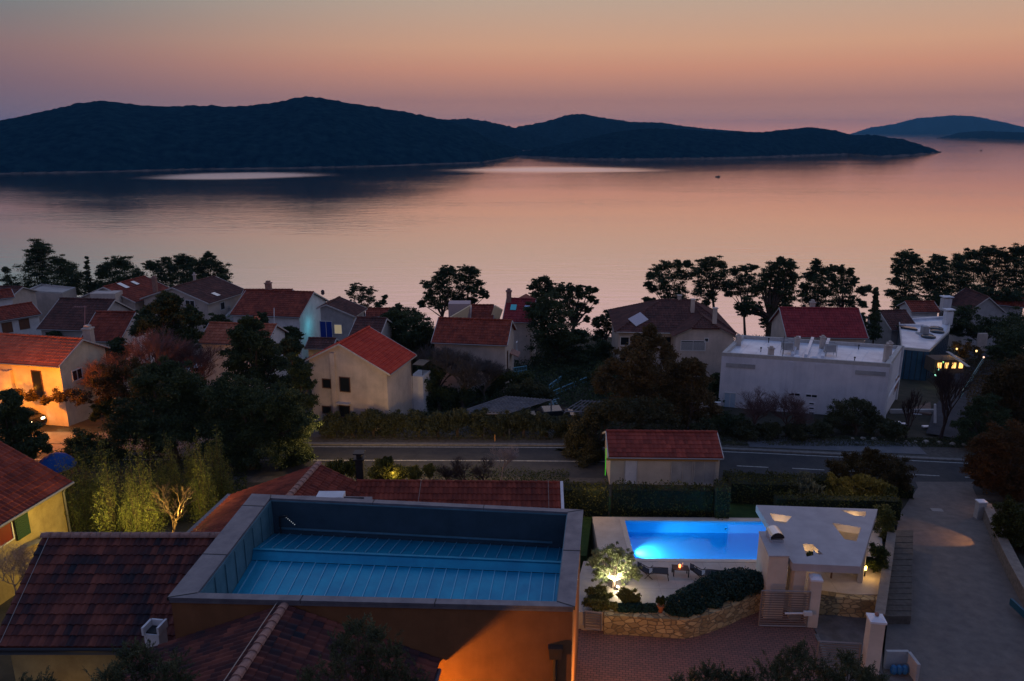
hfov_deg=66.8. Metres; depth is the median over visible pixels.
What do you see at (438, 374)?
garden tree
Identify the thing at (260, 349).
pine tree
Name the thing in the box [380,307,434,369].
evergreen tree
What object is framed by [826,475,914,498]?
hedge
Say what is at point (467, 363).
bare tree
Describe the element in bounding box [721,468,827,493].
hedge
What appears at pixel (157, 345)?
bare tree
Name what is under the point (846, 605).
stone wall
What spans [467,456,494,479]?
bare shrub
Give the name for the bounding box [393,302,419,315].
shrub
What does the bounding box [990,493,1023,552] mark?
shrub
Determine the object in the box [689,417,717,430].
shrub
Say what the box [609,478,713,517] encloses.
hedge
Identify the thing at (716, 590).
hedge
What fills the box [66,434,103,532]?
bamboo clump
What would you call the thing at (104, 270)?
pine tree
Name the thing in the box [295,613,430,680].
olive tree
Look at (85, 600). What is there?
house
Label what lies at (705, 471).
door
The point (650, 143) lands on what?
island hill
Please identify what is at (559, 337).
pine tree
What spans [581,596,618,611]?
shrub
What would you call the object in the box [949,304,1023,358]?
tree
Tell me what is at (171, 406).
evergreen tree
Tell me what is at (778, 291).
pine tree
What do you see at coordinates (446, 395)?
tree
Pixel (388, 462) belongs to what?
shrub
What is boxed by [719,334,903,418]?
apartment block
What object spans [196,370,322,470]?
evergreen tree
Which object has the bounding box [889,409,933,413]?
wall slab
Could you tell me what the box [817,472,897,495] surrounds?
shrub
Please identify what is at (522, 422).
olive tree
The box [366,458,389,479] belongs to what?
shrub
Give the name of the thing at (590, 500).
hedge
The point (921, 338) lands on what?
house
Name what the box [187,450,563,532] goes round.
house
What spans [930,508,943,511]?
drain cover
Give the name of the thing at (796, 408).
bare tree
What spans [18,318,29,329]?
window
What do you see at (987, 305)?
house
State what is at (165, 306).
pine tree
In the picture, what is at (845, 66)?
sky
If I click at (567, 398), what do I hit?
undergrowth
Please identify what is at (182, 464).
undergrowth
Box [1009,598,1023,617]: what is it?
blue barrier
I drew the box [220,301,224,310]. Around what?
window
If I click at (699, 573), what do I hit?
deck chair
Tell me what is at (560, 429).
olive tree
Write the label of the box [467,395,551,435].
pergola
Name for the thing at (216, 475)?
bamboo clump
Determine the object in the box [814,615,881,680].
yard
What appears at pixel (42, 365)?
house
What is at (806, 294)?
pine tree
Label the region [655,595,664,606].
potted grass
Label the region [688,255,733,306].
pine tree
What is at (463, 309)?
house
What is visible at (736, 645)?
driveway
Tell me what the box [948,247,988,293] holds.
pine tree
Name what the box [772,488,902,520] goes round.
hedge
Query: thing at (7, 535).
window
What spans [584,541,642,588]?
olive tree
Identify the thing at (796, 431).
shrub
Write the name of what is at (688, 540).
swimming pool
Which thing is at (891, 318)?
house
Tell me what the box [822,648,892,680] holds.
olive tree
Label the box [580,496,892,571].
lawn
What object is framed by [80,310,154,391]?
house
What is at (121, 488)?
bamboo clump
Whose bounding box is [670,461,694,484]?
door
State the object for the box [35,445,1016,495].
road
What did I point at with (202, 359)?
bare tree
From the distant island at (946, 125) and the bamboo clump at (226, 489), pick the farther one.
the distant island at (946, 125)
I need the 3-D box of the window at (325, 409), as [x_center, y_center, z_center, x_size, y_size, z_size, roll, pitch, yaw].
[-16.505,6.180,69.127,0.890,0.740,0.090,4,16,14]
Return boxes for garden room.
[924,355,964,372]
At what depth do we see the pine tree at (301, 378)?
65.70 m
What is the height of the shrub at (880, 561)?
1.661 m
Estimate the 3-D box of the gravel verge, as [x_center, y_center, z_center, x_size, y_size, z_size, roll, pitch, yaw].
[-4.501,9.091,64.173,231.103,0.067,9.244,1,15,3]
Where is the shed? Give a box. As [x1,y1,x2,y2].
[602,429,723,485]
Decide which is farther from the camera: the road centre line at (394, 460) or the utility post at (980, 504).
the road centre line at (394, 460)
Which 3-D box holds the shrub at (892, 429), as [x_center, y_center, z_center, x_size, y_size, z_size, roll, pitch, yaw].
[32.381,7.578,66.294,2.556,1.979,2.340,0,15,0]
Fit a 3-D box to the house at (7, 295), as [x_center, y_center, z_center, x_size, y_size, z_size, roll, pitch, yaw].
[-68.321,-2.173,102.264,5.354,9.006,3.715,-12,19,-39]
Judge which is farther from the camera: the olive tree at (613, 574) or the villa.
the olive tree at (613, 574)
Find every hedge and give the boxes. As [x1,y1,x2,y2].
[560,477,609,516]
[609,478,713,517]
[617,602,658,612]
[663,566,763,617]
[713,477,730,529]
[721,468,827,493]
[728,471,798,504]
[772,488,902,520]
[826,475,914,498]
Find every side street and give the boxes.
[0,432,210,457]
[926,351,998,437]
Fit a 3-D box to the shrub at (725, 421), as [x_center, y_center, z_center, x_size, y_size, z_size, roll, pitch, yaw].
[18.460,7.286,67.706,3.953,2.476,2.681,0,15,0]
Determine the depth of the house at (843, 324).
90.46 m
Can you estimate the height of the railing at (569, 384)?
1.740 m
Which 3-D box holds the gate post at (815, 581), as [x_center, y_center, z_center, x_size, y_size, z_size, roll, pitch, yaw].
[14.760,12.716,38.014,0.582,2.750,0.582,2,15,8]
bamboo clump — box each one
[49,448,91,532]
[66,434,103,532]
[82,432,117,532]
[90,439,131,532]
[94,437,143,531]
[118,434,159,532]
[125,437,169,532]
[146,446,178,524]
[159,431,189,518]
[180,441,201,515]
[186,426,218,527]
[201,424,224,511]
[211,433,238,499]
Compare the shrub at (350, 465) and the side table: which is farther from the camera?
the shrub at (350, 465)
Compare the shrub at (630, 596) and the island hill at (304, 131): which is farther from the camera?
the island hill at (304, 131)
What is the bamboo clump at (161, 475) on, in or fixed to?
on the ground at (926, 390)
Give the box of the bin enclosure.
[883,650,920,680]
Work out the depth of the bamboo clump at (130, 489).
43.50 m
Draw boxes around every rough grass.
[721,433,962,447]
[727,471,880,490]
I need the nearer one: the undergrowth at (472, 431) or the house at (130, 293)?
the undergrowth at (472, 431)
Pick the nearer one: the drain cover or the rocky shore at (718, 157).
the drain cover
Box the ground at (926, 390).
[0,336,1023,680]
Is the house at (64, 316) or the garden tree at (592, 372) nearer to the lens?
the garden tree at (592, 372)
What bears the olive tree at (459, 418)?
on the ground at (926, 390)
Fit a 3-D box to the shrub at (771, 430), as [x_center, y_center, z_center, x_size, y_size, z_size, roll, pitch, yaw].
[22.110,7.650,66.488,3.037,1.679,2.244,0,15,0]
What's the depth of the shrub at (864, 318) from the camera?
98.41 m
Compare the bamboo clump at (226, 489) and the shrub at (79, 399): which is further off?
the shrub at (79, 399)
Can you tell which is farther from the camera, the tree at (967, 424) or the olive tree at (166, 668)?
the tree at (967, 424)
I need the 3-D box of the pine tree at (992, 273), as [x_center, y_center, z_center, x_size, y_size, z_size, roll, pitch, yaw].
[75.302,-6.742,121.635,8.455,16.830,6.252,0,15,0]
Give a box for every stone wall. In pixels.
[603,592,760,638]
[819,591,876,617]
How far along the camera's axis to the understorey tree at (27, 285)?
121.94 m
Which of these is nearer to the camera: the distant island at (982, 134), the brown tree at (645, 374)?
the brown tree at (645, 374)
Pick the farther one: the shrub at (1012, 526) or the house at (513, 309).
the house at (513, 309)
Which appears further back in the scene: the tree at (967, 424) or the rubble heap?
the rubble heap
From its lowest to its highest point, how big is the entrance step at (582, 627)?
0.550 m
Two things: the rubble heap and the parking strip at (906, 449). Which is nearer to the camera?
the parking strip at (906, 449)
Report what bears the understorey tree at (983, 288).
on the ground at (926, 390)
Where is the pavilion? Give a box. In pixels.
[756,505,877,589]
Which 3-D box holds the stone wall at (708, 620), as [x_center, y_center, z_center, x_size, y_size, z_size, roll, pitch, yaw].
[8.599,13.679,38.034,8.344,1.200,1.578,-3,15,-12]
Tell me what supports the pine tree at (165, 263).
on the ground at (926, 390)
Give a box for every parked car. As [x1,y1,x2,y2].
[25,407,45,422]
[531,405,573,419]
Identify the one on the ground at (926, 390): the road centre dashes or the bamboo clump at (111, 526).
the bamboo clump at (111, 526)
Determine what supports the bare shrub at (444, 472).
on the ground at (926, 390)
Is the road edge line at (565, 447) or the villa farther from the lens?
the road edge line at (565, 447)
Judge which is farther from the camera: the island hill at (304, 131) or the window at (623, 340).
the island hill at (304, 131)
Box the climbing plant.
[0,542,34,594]
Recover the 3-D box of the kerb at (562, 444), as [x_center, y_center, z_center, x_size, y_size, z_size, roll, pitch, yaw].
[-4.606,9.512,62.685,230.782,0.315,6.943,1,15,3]
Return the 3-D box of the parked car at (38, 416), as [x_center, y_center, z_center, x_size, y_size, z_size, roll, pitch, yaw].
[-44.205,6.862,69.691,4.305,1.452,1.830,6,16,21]
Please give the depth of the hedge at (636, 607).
37.58 m
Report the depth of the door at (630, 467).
57.31 m
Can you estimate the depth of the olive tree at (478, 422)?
66.27 m
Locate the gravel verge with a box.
[40,431,1022,458]
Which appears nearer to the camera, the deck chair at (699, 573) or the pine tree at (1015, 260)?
the deck chair at (699, 573)
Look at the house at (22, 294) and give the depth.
107.14 m
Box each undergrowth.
[51,440,247,526]
[155,327,1007,366]
[309,355,724,412]
[310,462,568,483]
[320,407,724,440]
[964,354,1023,494]
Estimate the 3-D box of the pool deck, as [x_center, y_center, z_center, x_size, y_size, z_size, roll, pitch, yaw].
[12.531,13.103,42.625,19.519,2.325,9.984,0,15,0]
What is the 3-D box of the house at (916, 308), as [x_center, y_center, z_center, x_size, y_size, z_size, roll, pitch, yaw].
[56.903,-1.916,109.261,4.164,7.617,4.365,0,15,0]
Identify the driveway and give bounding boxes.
[576,610,821,680]
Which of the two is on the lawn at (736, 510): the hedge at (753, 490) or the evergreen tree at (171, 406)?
the hedge at (753, 490)
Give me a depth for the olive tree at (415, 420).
66.17 m
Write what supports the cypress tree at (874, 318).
on the ground at (926, 390)
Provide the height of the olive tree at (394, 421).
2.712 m
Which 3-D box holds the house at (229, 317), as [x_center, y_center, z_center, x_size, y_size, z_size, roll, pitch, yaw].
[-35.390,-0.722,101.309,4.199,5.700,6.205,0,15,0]
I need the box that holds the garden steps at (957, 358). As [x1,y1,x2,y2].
[946,351,969,366]
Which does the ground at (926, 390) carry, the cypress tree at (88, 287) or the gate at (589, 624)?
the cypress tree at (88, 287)
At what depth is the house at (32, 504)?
42.86 m
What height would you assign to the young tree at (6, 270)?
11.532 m
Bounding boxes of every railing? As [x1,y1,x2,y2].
[553,377,586,393]
[961,356,984,395]
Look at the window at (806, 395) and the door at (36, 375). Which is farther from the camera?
the window at (806, 395)
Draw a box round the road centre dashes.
[737,465,969,477]
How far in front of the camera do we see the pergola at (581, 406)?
68.97 m
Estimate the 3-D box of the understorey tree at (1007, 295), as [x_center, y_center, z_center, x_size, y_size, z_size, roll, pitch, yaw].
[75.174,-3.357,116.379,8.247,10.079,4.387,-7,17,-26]
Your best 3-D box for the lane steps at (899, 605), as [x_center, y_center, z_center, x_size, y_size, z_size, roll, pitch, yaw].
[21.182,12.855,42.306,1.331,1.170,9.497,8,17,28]
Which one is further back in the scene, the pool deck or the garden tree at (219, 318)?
the garden tree at (219, 318)
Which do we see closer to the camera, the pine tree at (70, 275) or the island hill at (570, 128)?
the pine tree at (70, 275)
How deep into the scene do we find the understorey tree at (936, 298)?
114.01 m
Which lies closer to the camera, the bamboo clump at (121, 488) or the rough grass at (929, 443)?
the bamboo clump at (121, 488)
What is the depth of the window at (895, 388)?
76.48 m
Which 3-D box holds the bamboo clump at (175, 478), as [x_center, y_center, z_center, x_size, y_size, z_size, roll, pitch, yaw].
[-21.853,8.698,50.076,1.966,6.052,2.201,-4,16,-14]
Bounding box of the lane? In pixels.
[882,482,1023,680]
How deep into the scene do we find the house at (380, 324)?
81.44 m
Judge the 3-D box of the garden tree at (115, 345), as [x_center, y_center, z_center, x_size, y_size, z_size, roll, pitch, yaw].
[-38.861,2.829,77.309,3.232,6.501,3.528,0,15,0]
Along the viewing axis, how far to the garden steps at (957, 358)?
81.56 m
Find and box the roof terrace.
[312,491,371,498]
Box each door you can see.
[30,370,44,399]
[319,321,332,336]
[624,461,637,483]
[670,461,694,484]
[691,461,716,484]
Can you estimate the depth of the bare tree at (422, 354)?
76.01 m
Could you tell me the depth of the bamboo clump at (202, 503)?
46.84 m
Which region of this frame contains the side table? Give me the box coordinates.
[672,564,689,577]
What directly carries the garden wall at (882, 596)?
on the pool deck
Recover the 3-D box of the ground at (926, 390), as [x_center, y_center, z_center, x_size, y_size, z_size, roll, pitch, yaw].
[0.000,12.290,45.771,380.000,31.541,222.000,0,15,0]
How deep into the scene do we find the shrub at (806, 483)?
49.92 m
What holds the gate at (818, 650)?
attached to the gate post at (876, 623)
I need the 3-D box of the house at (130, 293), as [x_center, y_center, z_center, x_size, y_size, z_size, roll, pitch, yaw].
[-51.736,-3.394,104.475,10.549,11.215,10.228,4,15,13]
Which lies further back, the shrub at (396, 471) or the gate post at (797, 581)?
the shrub at (396, 471)
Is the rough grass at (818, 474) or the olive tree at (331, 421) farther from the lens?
the olive tree at (331, 421)
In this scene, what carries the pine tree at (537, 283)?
on the ground at (926, 390)
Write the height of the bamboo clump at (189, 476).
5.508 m
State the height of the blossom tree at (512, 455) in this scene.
3.052 m
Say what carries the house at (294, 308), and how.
on the ground at (926, 390)
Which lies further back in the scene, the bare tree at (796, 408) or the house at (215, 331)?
the house at (215, 331)
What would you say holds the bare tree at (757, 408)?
on the ground at (926, 390)
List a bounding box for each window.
[0,522,14,547]
[1,322,12,332]
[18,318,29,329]
[71,367,82,381]
[185,300,194,306]
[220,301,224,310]
[322,378,331,388]
[322,406,330,413]
[334,324,342,333]
[339,376,350,392]
[339,405,349,416]
[620,337,629,345]
[680,340,705,350]
[723,392,735,407]
[788,392,800,396]
[805,394,817,397]
[893,374,898,394]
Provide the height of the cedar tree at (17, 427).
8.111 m
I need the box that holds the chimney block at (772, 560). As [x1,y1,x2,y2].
[756,525,788,617]
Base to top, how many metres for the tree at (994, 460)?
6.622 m
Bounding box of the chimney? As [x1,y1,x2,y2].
[141,618,167,646]
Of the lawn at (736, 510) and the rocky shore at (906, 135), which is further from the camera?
the rocky shore at (906, 135)
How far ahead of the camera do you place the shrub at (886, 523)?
44.56 m
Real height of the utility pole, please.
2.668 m
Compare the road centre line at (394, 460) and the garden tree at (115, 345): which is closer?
the road centre line at (394, 460)
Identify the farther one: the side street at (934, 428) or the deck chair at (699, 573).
the side street at (934, 428)
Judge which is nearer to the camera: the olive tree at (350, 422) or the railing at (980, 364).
the olive tree at (350, 422)
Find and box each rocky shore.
[0,156,516,173]
[515,152,938,159]
[851,134,950,135]
[937,138,1023,140]
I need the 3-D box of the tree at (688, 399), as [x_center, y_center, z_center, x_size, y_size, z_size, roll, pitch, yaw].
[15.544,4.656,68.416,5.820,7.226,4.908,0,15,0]
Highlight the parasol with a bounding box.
[39,452,76,472]
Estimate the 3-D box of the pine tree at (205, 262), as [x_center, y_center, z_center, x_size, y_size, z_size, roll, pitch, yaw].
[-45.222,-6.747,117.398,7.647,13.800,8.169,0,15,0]
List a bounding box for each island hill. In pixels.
[0,96,521,172]
[444,118,563,149]
[516,114,744,142]
[516,127,940,158]
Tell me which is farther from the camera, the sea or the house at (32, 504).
the sea
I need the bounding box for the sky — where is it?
[0,0,1023,133]
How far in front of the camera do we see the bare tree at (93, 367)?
71.20 m
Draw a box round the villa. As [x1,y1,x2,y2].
[167,494,583,680]
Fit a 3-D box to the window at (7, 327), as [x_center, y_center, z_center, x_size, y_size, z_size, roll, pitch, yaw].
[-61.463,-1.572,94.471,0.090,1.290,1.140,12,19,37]
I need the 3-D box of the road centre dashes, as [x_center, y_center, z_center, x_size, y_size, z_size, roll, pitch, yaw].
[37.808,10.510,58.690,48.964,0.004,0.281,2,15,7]
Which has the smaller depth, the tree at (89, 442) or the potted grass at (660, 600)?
the potted grass at (660, 600)
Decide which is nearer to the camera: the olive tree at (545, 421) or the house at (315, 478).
the house at (315, 478)
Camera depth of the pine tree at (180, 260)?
117.50 m
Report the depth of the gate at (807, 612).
37.87 m
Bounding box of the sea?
[0,135,1023,339]
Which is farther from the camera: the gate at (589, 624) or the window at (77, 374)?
the window at (77, 374)
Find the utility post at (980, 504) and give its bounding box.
[973,499,987,518]
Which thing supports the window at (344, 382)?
in the house at (364, 369)
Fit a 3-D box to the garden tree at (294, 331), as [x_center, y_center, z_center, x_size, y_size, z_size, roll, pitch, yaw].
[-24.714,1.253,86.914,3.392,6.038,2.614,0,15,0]
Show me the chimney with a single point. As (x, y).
(153, 629)
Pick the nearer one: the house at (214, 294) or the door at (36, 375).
the door at (36, 375)
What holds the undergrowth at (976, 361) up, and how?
on the ground at (926, 390)
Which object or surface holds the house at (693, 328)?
on the ground at (926, 390)
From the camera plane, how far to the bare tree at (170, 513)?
42.57 m
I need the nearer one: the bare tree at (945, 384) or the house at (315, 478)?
the house at (315, 478)
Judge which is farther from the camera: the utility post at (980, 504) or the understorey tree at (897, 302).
the understorey tree at (897, 302)
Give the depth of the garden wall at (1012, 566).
43.88 m
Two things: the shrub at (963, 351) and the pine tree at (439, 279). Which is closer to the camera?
the shrub at (963, 351)
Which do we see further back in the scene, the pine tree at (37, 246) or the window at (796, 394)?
the pine tree at (37, 246)
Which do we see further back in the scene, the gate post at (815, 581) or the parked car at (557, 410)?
the parked car at (557, 410)
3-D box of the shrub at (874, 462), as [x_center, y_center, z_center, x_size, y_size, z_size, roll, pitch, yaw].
[25.097,9.554,54.651,6.442,4.358,3.165,0,15,0]
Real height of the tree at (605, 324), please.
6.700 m
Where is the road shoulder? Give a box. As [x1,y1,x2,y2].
[67,476,1021,500]
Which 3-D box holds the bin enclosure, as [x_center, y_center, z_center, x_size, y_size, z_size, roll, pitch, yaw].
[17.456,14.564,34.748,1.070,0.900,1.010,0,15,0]
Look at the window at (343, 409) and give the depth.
68.68 m
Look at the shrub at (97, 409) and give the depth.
65.16 m
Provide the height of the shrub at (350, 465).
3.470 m
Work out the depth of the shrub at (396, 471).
53.33 m
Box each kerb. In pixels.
[49,442,964,461]
[814,634,828,668]
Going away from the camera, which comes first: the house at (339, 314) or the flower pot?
the flower pot
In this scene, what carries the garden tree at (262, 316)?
on the ground at (926, 390)
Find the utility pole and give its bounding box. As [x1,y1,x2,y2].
[934,404,936,422]
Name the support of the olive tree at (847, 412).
on the ground at (926, 390)
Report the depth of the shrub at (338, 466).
53.15 m
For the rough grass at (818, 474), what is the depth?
59.01 m
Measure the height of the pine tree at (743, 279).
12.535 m
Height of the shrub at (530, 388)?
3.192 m
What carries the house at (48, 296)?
on the ground at (926, 390)
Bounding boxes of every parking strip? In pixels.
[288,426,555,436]
[748,436,925,453]
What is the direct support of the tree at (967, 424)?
on the ground at (926, 390)
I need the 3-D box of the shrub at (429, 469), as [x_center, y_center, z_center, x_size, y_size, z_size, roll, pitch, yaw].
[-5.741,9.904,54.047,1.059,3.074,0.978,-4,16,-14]
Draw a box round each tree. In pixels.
[0,266,20,285]
[0,388,52,458]
[3,281,78,293]
[12,238,64,287]
[14,665,59,680]
[31,254,93,297]
[45,330,61,335]
[61,427,128,465]
[77,350,132,396]
[81,256,95,293]
[82,636,201,680]
[86,355,146,422]
[92,255,147,290]
[92,280,107,289]
[98,355,220,463]
[105,336,132,377]
[116,323,191,412]
[126,290,208,352]
[141,256,179,285]
[146,484,196,532]
[157,340,224,391]
[165,253,207,287]
[181,251,233,282]
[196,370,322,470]
[201,312,232,327]
[216,314,293,391]
[253,311,268,322]
[276,335,305,363]
[283,325,305,339]
[285,352,319,409]
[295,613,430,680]
[314,411,342,436]
[339,412,366,436]
[344,282,387,315]
[356,408,386,436]
[379,409,407,436]
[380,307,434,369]
[403,408,429,436]
[412,339,461,386]
[413,357,445,388]
[415,264,460,316]
[421,410,449,437]
[424,371,477,411]
[428,345,489,407]
[444,407,470,436]
[450,264,489,304]
[463,356,507,404]
[467,406,496,436]
[488,443,517,479]
[489,409,516,436]
[507,406,537,436]
[522,291,596,372]
[526,275,555,347]
[530,411,559,436]
[548,282,599,331]
[551,413,572,437]
[555,395,682,469]
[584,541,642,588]
[585,360,617,390]
[589,309,611,343]
[589,323,690,426]
[641,259,694,301]
[656,356,723,429]
[668,659,763,680]
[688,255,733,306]
[704,372,719,397]
[724,263,760,334]
[733,256,802,336]
[735,386,779,424]
[749,636,845,680]
[767,389,816,436]
[795,258,835,306]
[822,397,889,435]
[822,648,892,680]
[825,264,872,307]
[866,287,883,343]
[884,249,936,304]
[889,295,927,309]
[901,388,925,437]
[918,253,959,295]
[919,290,956,314]
[928,357,974,438]
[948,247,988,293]
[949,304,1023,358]
[949,392,1014,445]
[959,417,1023,501]
[960,283,999,297]
[974,244,1013,292]
[977,352,1023,437]
[981,315,1023,363]
[988,287,1023,302]
[998,242,1023,293]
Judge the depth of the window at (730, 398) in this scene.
75.15 m
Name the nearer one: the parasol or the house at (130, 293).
the parasol
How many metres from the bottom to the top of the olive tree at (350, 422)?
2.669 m
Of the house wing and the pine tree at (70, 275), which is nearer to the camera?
the house wing
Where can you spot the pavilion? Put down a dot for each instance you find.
(834, 540)
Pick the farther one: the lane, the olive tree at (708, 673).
the lane
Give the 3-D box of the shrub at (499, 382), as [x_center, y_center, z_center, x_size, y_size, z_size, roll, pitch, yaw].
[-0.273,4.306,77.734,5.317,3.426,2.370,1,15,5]
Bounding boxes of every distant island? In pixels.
[852,115,1023,134]
[940,130,1023,139]
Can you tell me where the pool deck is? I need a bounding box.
[578,517,881,633]
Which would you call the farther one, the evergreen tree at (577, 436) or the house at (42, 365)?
the house at (42, 365)
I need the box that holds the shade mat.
[468,399,535,412]
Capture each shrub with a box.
[1,386,93,406]
[88,397,117,421]
[325,457,349,475]
[343,458,355,478]
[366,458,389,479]
[380,456,393,479]
[386,463,407,479]
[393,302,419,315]
[403,464,422,479]
[422,463,436,479]
[434,464,456,479]
[448,456,473,479]
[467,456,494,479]
[482,369,535,394]
[501,377,556,400]
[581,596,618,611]
[583,584,613,599]
[584,339,613,361]
[616,586,641,602]
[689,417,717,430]
[701,409,745,435]
[755,420,785,441]
[781,420,809,440]
[795,471,825,494]
[805,418,833,439]
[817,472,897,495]
[823,446,918,491]
[861,312,869,333]
[865,541,890,572]
[872,503,897,541]
[875,419,910,440]
[951,340,984,373]
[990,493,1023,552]
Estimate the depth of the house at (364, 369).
68.32 m
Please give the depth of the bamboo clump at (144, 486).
44.13 m
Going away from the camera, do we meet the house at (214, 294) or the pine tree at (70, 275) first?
the house at (214, 294)
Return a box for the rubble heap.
[909,402,930,415]
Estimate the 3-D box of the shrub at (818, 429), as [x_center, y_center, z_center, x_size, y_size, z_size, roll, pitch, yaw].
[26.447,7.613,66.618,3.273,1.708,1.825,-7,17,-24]
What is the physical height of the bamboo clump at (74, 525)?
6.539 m
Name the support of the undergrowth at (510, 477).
on the ground at (926, 390)
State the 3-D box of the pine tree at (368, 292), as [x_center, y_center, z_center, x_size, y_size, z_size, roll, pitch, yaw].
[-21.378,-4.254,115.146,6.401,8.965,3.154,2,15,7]
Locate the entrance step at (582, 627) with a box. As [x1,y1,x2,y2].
[581,624,602,630]
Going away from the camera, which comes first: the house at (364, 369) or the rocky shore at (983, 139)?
the house at (364, 369)
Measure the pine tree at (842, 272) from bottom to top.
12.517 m
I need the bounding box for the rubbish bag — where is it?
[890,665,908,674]
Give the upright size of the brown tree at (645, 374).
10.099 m
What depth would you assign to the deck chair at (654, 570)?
40.66 m
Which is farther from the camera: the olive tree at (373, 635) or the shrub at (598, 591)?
the shrub at (598, 591)
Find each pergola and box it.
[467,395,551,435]
[564,400,600,417]
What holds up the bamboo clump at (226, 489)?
on the ground at (926, 390)
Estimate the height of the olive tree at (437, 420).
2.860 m
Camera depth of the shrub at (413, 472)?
53.33 m
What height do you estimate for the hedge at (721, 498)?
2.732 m
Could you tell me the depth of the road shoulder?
58.61 m
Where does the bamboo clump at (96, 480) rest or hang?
on the ground at (926, 390)
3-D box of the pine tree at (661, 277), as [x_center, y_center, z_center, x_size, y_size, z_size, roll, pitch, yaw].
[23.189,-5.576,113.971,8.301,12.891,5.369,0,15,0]
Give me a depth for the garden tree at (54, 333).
86.58 m
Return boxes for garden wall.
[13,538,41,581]
[874,532,895,615]
[976,333,987,350]
[982,503,1023,606]
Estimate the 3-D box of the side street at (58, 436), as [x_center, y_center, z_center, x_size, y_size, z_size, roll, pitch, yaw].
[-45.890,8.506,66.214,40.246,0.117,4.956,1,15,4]
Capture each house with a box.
[0,285,41,333]
[0,288,14,305]
[0,301,41,334]
[0,325,109,425]
[0,441,74,604]
[0,532,219,680]
[30,284,76,321]
[36,297,134,336]
[78,275,169,310]
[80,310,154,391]
[140,272,243,354]
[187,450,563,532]
[197,316,288,388]
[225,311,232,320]
[229,280,328,358]
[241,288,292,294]
[304,337,339,389]
[305,326,430,431]
[316,296,367,339]
[348,316,394,338]
[365,307,391,316]
[431,317,520,393]
[448,301,502,318]
[502,288,536,365]
[608,295,736,376]
[769,299,868,342]
[865,309,915,344]
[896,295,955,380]
[897,300,940,316]
[947,287,1005,351]
[985,294,1023,340]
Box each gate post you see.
[787,570,805,618]
[804,573,823,627]
[861,612,886,674]
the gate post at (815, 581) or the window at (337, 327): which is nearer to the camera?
the gate post at (815, 581)
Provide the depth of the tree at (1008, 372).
65.28 m
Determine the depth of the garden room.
83.23 m
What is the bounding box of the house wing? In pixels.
[123,602,441,680]
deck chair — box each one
[637,562,668,580]
[690,563,720,577]
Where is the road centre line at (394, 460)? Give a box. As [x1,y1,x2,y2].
[34,459,604,461]
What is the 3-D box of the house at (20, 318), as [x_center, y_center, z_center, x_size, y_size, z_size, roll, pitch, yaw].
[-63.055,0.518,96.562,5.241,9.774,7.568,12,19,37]
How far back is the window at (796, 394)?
73.43 m
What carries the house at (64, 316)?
on the ground at (926, 390)
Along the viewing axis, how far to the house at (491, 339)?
79.20 m
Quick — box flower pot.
[657,603,664,612]
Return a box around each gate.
[584,610,601,630]
[758,590,812,626]
[816,640,861,667]
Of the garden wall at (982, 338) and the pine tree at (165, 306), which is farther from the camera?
the garden wall at (982, 338)
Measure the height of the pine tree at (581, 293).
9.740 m
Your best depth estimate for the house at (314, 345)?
78.94 m
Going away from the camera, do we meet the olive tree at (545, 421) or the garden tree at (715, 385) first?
the olive tree at (545, 421)
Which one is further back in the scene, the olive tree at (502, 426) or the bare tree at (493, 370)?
the bare tree at (493, 370)
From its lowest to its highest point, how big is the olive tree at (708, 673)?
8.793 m
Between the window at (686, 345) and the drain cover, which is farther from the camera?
the window at (686, 345)
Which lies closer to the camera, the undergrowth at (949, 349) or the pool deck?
the pool deck
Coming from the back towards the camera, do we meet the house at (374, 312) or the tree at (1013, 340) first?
the house at (374, 312)
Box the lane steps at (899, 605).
[884,530,912,628]
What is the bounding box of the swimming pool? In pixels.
[625,521,765,558]
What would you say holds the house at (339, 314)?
on the ground at (926, 390)
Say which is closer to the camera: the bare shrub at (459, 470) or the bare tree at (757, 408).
the bare shrub at (459, 470)
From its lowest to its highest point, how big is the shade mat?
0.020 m
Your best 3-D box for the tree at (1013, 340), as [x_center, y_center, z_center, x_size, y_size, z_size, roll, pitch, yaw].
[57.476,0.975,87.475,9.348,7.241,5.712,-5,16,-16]
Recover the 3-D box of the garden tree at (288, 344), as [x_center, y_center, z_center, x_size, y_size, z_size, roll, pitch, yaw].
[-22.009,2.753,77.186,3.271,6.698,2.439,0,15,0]
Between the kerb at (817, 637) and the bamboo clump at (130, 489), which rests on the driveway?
the kerb at (817, 637)
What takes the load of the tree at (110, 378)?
on the ground at (926, 390)
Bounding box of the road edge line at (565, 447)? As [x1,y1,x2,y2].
[310,446,967,463]
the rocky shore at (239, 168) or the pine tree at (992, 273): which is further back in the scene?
the rocky shore at (239, 168)

